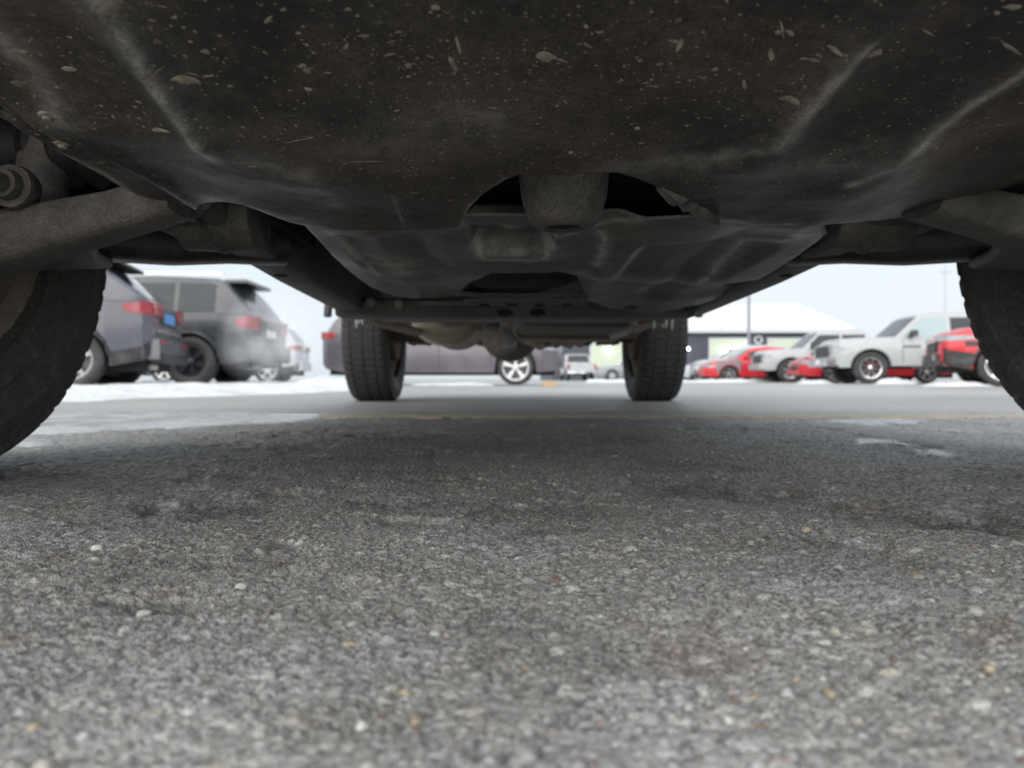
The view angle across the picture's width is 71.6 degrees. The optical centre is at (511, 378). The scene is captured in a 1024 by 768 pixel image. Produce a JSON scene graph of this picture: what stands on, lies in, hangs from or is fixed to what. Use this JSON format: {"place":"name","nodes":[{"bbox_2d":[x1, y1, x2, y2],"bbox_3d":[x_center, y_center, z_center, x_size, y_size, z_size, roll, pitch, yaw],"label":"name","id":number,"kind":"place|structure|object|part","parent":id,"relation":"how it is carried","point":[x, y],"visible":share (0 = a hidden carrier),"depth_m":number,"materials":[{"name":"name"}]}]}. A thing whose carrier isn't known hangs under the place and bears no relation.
{"place":"outdoors","nodes":[
{"label":"outdoors","id":0,"kind":"place"},
{"bbox_2d":[0,379,1023,767],"bbox_3d":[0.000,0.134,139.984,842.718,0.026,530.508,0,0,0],"label":"ground","id":1,"kind":"structure","parent":0,"point":[634,593],"depth_m":0.45,"materials":[{"name":"grey asphalt"}]},
{"bbox_2d":[25,721,43,731],"bbox_3d":[-0.176,0.129,0.261,0.008,0.006,0.008,0,0,-28],"label":"pebble","id":2,"kind":"object","parent":1,"relation":"on","point":[32,726],"visible":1,"depth_m":0.26,"materials":[{"name":"beige stone"}]},
{"bbox_2d":[16,439,54,446],"bbox_3d":[-1.037,0.130,1.430,0.266,0.014,0.147,0,0,0],"label":"slush","id":3,"kind":"object","parent":1,"relation":"on","point":[33,442],"visible":0.49,"depth_m":1.40,"materials":[{"name":"white snow"}]},
{"bbox_2d":[91,544,103,550],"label":"pebble","id":4,"kind":"object","parent":1,"relation":"on","point":[97,546],"visible":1,"depth_m":0.54,"materials":[{"name":"white stone"}]},
{"bbox_2d":[73,262,186,384],"bbox_3d":[-6.663,-0.705,8.818,4.602,1.670,2.272,0,0,-13],"label":"parked suv","id":5,"kind":"object","parent":1,"relation":"on","point":[136,333],"visible":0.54,"depth_m":8.51,"materials":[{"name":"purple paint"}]},
{"bbox_3d":[-4.845,-1.192,9.238,0.500,0.411,1.300,0,0,-13],"label":"rear window","id":6,"kind":"part","parent":5,"relation":"part of","materials":[{"name":"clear glass"}]},
{"bbox_2d":[136,609,152,616],"bbox_3d":[-0.203,0.130,0.392,0.005,0.005,0.010,0,0,35],"label":"pebble","id":7,"kind":"object","parent":1,"relation":"on","point":[144,612],"visible":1,"depth_m":0.39,"materials":[{"name":"white stone"}]},
{"bbox_2d":[30,412,322,434],"bbox_3d":[-1.392,0.128,2.091,1.649,0.018,1.257,0,0,0],"label":"slush","id":8,"kind":"object","parent":1,"relation":"on","point":[69,422],"visible":0.77,"depth_m":2.08,"materials":[{"name":"white snow"}]},
{"bbox_2d":[61,380,348,401],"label":"snow","id":9,"kind":"structure","parent":1,"relation":"on","point":[119,390],"depth_m":5.82,"materials":[{"name":"white snow"}]},
{"bbox_2d":[126,272,289,382],"bbox_3d":[-6.566,-0.805,12.135,5.062,1.870,2.359,0,0,-1],"label":"parked suv","id":10,"kind":"object","parent":1,"relation":"on","point":[233,330],"visible":0.43,"depth_m":11.35,"materials":[{"name":"grey metal"}]},
{"bbox_3d":[-5.836,-1.295,11.329,0.870,0.490,0.108,0,0,-1],"label":"side window","id":11,"kind":"part","parent":10,"relation":"part of","materials":[{"name":"grey glass"}]},
{"bbox_3d":[-5.031,-1.301,11.343,0.580,0.479,0.108,0,0,-1],"label":"side window","id":12,"kind":"part","parent":10,"relation":"part of","materials":[{"name":"grey glass"}]},
{"bbox_3d":[-4.406,-1.340,12.173,0.350,0.443,1.451,0,0,-1],"label":"rear window","id":13,"kind":"part","parent":10,"relation":"part of","materials":[{"name":"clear glass"}]},
{"bbox_2d":[141,328,310,381],"bbox_3d":[-8.296,-0.710,20.600,4.582,1.680,2.272,0,0,-6],"label":"parked suv","id":14,"kind":"object","parent":1,"relation":"on","point":[299,365],"visible":0.22,"depth_m":20.02,"materials":[{"name":"silver metal"}]},
{"bbox_3d":[-6.327,-1.257,20.807,0.230,0.372,1.274,0,0,-6],"label":"rear window","id":15,"kind":"part","parent":14,"relation":"part of","materials":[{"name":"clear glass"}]},
{"bbox_2d":[234,582,247,589],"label":"pebble","id":16,"kind":"object","parent":1,"relation":"on","point":[241,586],"visible":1,"depth_m":0.44,"materials":[{"name":"white stone"}]},
{"bbox_2d":[295,376,346,384],"bbox_3d":[-2.398,0.049,9.525,1.330,0.176,1.154,0,0,0],"label":"snow heap","id":17,"kind":"object","parent":1,"relation":"on","point":[318,379],"visible":0.37,"depth_m":9.24,"materials":[{"name":"white snow"}]},
{"bbox_2d":[343,640,356,645],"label":"pebble","id":18,"kind":"object","parent":1,"relation":"on","point":[348,642],"visible":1,"depth_m":0.34,"materials":[{"name":"beige stone"}]},
{"bbox_2d":[354,720,370,731],"bbox_3d":[-0.056,0.130,0.265,0.006,0.005,0.005,0,0,36],"label":"pebble","id":19,"kind":"object","parent":1,"relation":"on","point":[361,725],"visible":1,"depth_m":0.26,"materials":[{"name":"white stone"}]},
{"bbox_2d":[411,716,421,726],"bbox_3d":[-0.036,0.130,0.268,0.004,0.004,0.006,0,0,37],"label":"pebble","id":20,"kind":"object","parent":1,"relation":"on","point":[416,721],"visible":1,"depth_m":0.27,"materials":[{"name":"beige stone"}]},
{"bbox_2d":[409,383,446,385],"bbox_3d":[-1.618,0.106,13.900,0.939,0.062,0.708,0,0,0],"label":"snow heap","id":21,"kind":"object","parent":1,"relation":"on","point":[434,384],"visible":0.88,"depth_m":13.73,"materials":[{"name":"white snow"}]},
{"bbox_2d":[430,629,440,635],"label":"pebble","id":22,"kind":"object","parent":1,"relation":"on","point":[435,632],"visible":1,"depth_m":0.36,"materials":[{"name":"white stone"}]},
{"bbox_2d":[322,317,564,384],"bbox_3d":[-1.406,-0.730,15.399,5.042,1.720,2.359,0,0,2],"label":"parked minivan","id":23,"kind":"object","parent":1,"relation":"on","point":[432,359],"visible":0.37,"depth_m":14.45,"materials":[{"name":"grey paint"}]},
{"bbox_2d":[446,382,496,385],"bbox_3d":[-0.921,0.103,13.875,1.320,0.068,0.957,0,0,0],"label":"snow heap","id":24,"kind":"object","parent":1,"relation":"on","point":[466,384],"visible":0.92,"depth_m":13.70,"materials":[{"name":"white snow"}]},
{"bbox_2d":[0,0,1023,455],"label":"pickup truck","id":25,"kind":"object","parent":1,"relation":"on","point":[516,180],"visible":0.98,"depth_m":0.60,"materials":[{"name":"grey paint"}]},
{"bbox_2d":[559,354,596,380],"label":"parked pickup","id":26,"kind":"object","parent":1,"relation":"on","point":[580,364],"visible":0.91,"depth_m":47.89,"materials":[{"name":"white paint"}]},
{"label":"rear window","id":27,"kind":"part","parent":26,"relation":"part of","materials":[{"name":"grey glass"}]},
{"bbox_2d":[586,379,624,381],"bbox_3d":[3.906,0.074,27.000,2.495,0.126,1.104,0,0,0],"label":"snow heap","id":28,"kind":"object","parent":1,"relation":"on","point":[599,380],"visible":0.44,"depth_m":26.75,"materials":[{"name":"white snow"}]},
{"bbox_2d":[594,362,623,379],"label":"parked sedan","id":29,"kind":"object","parent":1,"relation":"on","point":[613,372],"visible":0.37,"depth_m":41.17,"materials":[{"name":"silver metal"}]},
{"bbox_2d":[315,414,1023,419],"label":"parking line","id":30,"kind":"object","parent":1,"relation":"on","point":[726,416],"visible":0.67,"depth_m":2.34,"materials":[{"name":"yellow paint"}]},
{"bbox_2d":[683,354,759,379],"bbox_3d":[10.894,-0.590,36.435,4.644,1.440,2.234,0,0,8],"label":"parked sedan","id":31,"kind":"object","parent":1,"relation":"on","point":[687,374],"visible":0.15,"depth_m":35.89,"materials":[{"name":"silver metal"}]},
{"bbox_2d":[696,379,774,381],"bbox_3d":[8.386,0.067,26.475,3.272,0.140,1.154,0,0,0],"label":"snow heap","id":32,"kind":"object","parent":1,"relation":"on","point":[736,380],"visible":0.73,"depth_m":26.23,"materials":[{"name":"white snow"}]},
{"bbox_2d":[689,345,788,379],"bbox_3d":[10.529,-0.710,32.541,4.544,1.680,2.272,0,0,6],"label":"parked crossover","id":33,"kind":"object","parent":1,"relation":"on","point":[694,366],"visible":0.19,"depth_m":31.90,"materials":[{"name":"white paint"}]},
{"bbox_2d":[730,349,745,355],"bbox_3d":[10.154,-1.122,31.790,0.830,0.436,0.091,0,0,6],"label":"side window","id":34,"kind":"structure","parent":33,"relation":"in","point":[734,353],"depth_m":31.81,"materials":[{"name":"glass"}]},
{"bbox_2d":[747,296,749,344],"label":"light pole","id":35,"kind":"object","parent":1,"relation":"on","point":[748,320],"visible":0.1,"depth_m":54.90,"materials":[{"name":"grey metal"}]},
{"bbox_2d":[698,346,801,381],"bbox_3d":[9.989,-0.590,28.971,4.502,1.440,2.234,0,0,5],"label":"parked coupe","id":36,"kind":"object","parent":1,"relation":"on","point":[736,365],"visible":0.41,"depth_m":28.24,"materials":[{"name":"red paint"}]},
{"bbox_3d":[9.706,-0.952,28.212,0.830,0.295,0.065,0,0,5],"label":"side window","id":37,"kind":"part","parent":36,"relation":"part of","materials":[{"name":"grey glass"}]},
{"bbox_2d":[779,686,794,697],"bbox_3d":[0.113,0.130,0.292,0.006,0.007,0.006,0,0,20],"label":"pebble","id":38,"kind":"object","parent":1,"relation":"on","point":[786,691],"visible":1,"depth_m":0.29,"materials":[{"name":"white stone"}]},
{"bbox_2d":[795,380,834,383],"bbox_3d":[8.153,0.080,19.000,1.187,0.114,0.708,0,0,0],"label":"snow heap","id":39,"kind":"object","parent":1,"relation":"on","point":[816,382],"visible":0.95,"depth_m":18.88,"materials":[{"name":"white snow"}]},
{"bbox_2d":[749,330,884,382],"bbox_3d":[11.768,-0.805,25.537,5.952,1.870,2.403,0,0,6],"label":"parked pickup","id":40,"kind":"object","parent":1,"relation":"on","point":[774,365],"visible":0.41,"depth_m":24.83,"materials":[{"name":"white paint"}]},
{"bbox_3d":[10.928,-1.288,24.778,1.000,0.504,0.102,0,0,6],"label":"side window","id":41,"kind":"part","parent":40,"relation":"part of","materials":[{"name":"grey glass"}]},
{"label":"side window","id":42,"kind":"part","parent":40,"relation":"part of","materials":[{"name":"grey glass"}]},
{"bbox_2d":[823,688,835,699],"bbox_3d":[0.131,0.130,0.292,0.005,0.004,0.006,0,0,19],"label":"pebble","id":43,"kind":"object","parent":1,"relation":"on","point":[829,693],"visible":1,"depth_m":0.29,"materials":[{"name":"beige stone"}]},
{"bbox_2d":[788,355,953,382],"bbox_3d":[11.149,-0.590,22.127,4.602,1.440,2.234,0,0,6],"label":"parked sedan","id":44,"kind":"object","parent":1,"relation":"on","point":[798,368],"visible":0.31,"depth_m":21.44,"materials":[{"name":"red paint"}]},
{"bbox_2d":[817,419,930,425],"bbox_3d":[1.121,0.132,2.171,0.490,0.010,0.271,0,0,-31],"label":"ice patch","id":45,"kind":"object","parent":1,"relation":"on","point":[867,422],"visible":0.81,"depth_m":2.12,"materials":[{"name":"grey ice"}]},
{"bbox_2d":[852,438,916,447],"bbox_3d":[0.758,0.132,1.469,0.227,0.010,0.192,0,0,0],"label":"ice patch","id":46,"kind":"object","parent":1,"relation":"on","point":[871,441],"visible":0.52,"depth_m":1.44,"materials":[{"name":"grey ice"}]},
{"bbox_2d":[808,313,970,383],"bbox_3d":[11.419,-0.820,19.023,6.182,1.900,2.403,0,0,8],"label":"parked pickup","id":47,"kind":"object","parent":1,"relation":"on","point":[898,343],"visible":0.61,"depth_m":18.35,"materials":[{"name":"white paint"}]},
{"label":"side window","id":48,"kind":"part","parent":47,"relation":"part of","materials":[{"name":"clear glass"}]},
{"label":"side window","id":49,"kind":"part","parent":47,"relation":"part of","materials":[{"name":"grey glass"}]},
{"bbox_2d":[875,378,915,383],"bbox_3d":[9.592,0.051,17.775,1.233,0.172,0.856,0,0,0],"label":"snow heap","id":50,"kind":"object","parent":1,"relation":"on","point":[891,381],"visible":0.76,"depth_m":17.59,"materials":[{"name":"white snow"}]},
{"bbox_2d":[910,572,923,578],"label":"pebble","id":51,"kind":"object","parent":1,"relation":"on","point":[917,574],"visible":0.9,"depth_m":0.46,"materials":[{"name":"beige stone"}]},
{"bbox_2d":[910,449,965,458],"bbox_3d":[0.753,0.132,1.250,0.095,0.009,0.167,0,0,31],"label":"ice patch","id":52,"kind":"object","parent":1,"relation":"on","point":[941,453],"visible":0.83,"depth_m":1.24,"materials":[{"name":"grey ice"}]},
{"bbox_2d":[939,265,950,379],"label":"utility pole","id":53,"kind":"object","parent":1,"relation":"on","point":[944,271],"visible":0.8,"depth_m":117.90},
{"bbox_2d":[923,381,994,386],"bbox_3d":[7.664,0.090,12.200,1.382,0.095,0.708,0,0,0],"label":"snow heap","id":54,"kind":"object","parent":1,"relation":"on","point":[957,384],"visible":0.95,"depth_m":12.05,"materials":[{"name":"white snow"}]},
{"bbox_2d":[938,429,981,434],"bbox_3d":[1.110,0.132,1.747,0.115,0.010,0.181,0,0,0],"label":"ice patch","id":55,"kind":"object","parent":1,"relation":"on","point":[955,431],"visible":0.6,"depth_m":1.75,"materials":[{"name":"grey ice"}]},
{"bbox_2d":[922,328,1001,385],"bbox_3d":[10.069,-0.710,12.497,4.817,1.680,2.272,0,0,21],"label":"parked suv","id":56,"kind":"object","parent":1,"relation":"on","point":[958,352],"visible":0.48,"depth_m":12.52,"materials":[{"name":"red paint"}]},
{"bbox_2d":[964,697,990,709],"bbox_3d":[0.185,0.130,0.283,0.011,0.004,0.009,0,0,-29],"label":"pebble","id":57,"kind":"object","parent":1,"relation":"on","point":[978,703],"visible":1,"depth_m":0.28,"materials":[{"name":"white stone"}]},
{"bbox_2d":[981,663,995,673],"bbox_3d":[0.213,0.130,0.318,0.006,0.004,0.006,0,0,37],"label":"pebble","id":58,"kind":"object","parent":1,"relation":"on","point":[987,668],"visible":1,"depth_m":0.32,"materials":[{"name":"beige stone"}]},
{"bbox_2d":[128,263,965,378],"label":"sky","id":59,"kind":"structure","parent":0,"point":[868,298],"materials":[{"name":"white"}]},
{"bbox_2d":[543,382,556,386],"bbox_3d":[0.620,0.085,11.675,0.220,0.080,0.150,0,0,0],"label":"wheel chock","id":60,"kind":"object","parent":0,"point":[549,384],"visible":1,"depth_m":11.60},
{"bbox_2d":[540,302,856,379],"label":"workshop building","id":61,"kind":"structure","parent":0,"point":[723,330],"depth_m":62.00,"materials":[{"name":"white metal"}]},
{"bbox_2d":[590,342,622,379],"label":"garage door","id":62,"kind":"structure","parent":61,"relation":"in","point":[600,356],"depth_m":61.88,"materials":[{"name":"grey"}]},
{"bbox_2d":[709,338,746,378],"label":"garage door","id":63,"kind":"structure","parent":61,"relation":"in","point":[716,345],"depth_m":61.88,"materials":[{"name":"white"}]},
{"bbox_2d":[767,338,804,379],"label":"garage door","id":64,"kind":"structure","parent":61,"relation":"in","point":[788,342],"depth_m":61.88,"materials":[{"name":"grey"}]}
]}

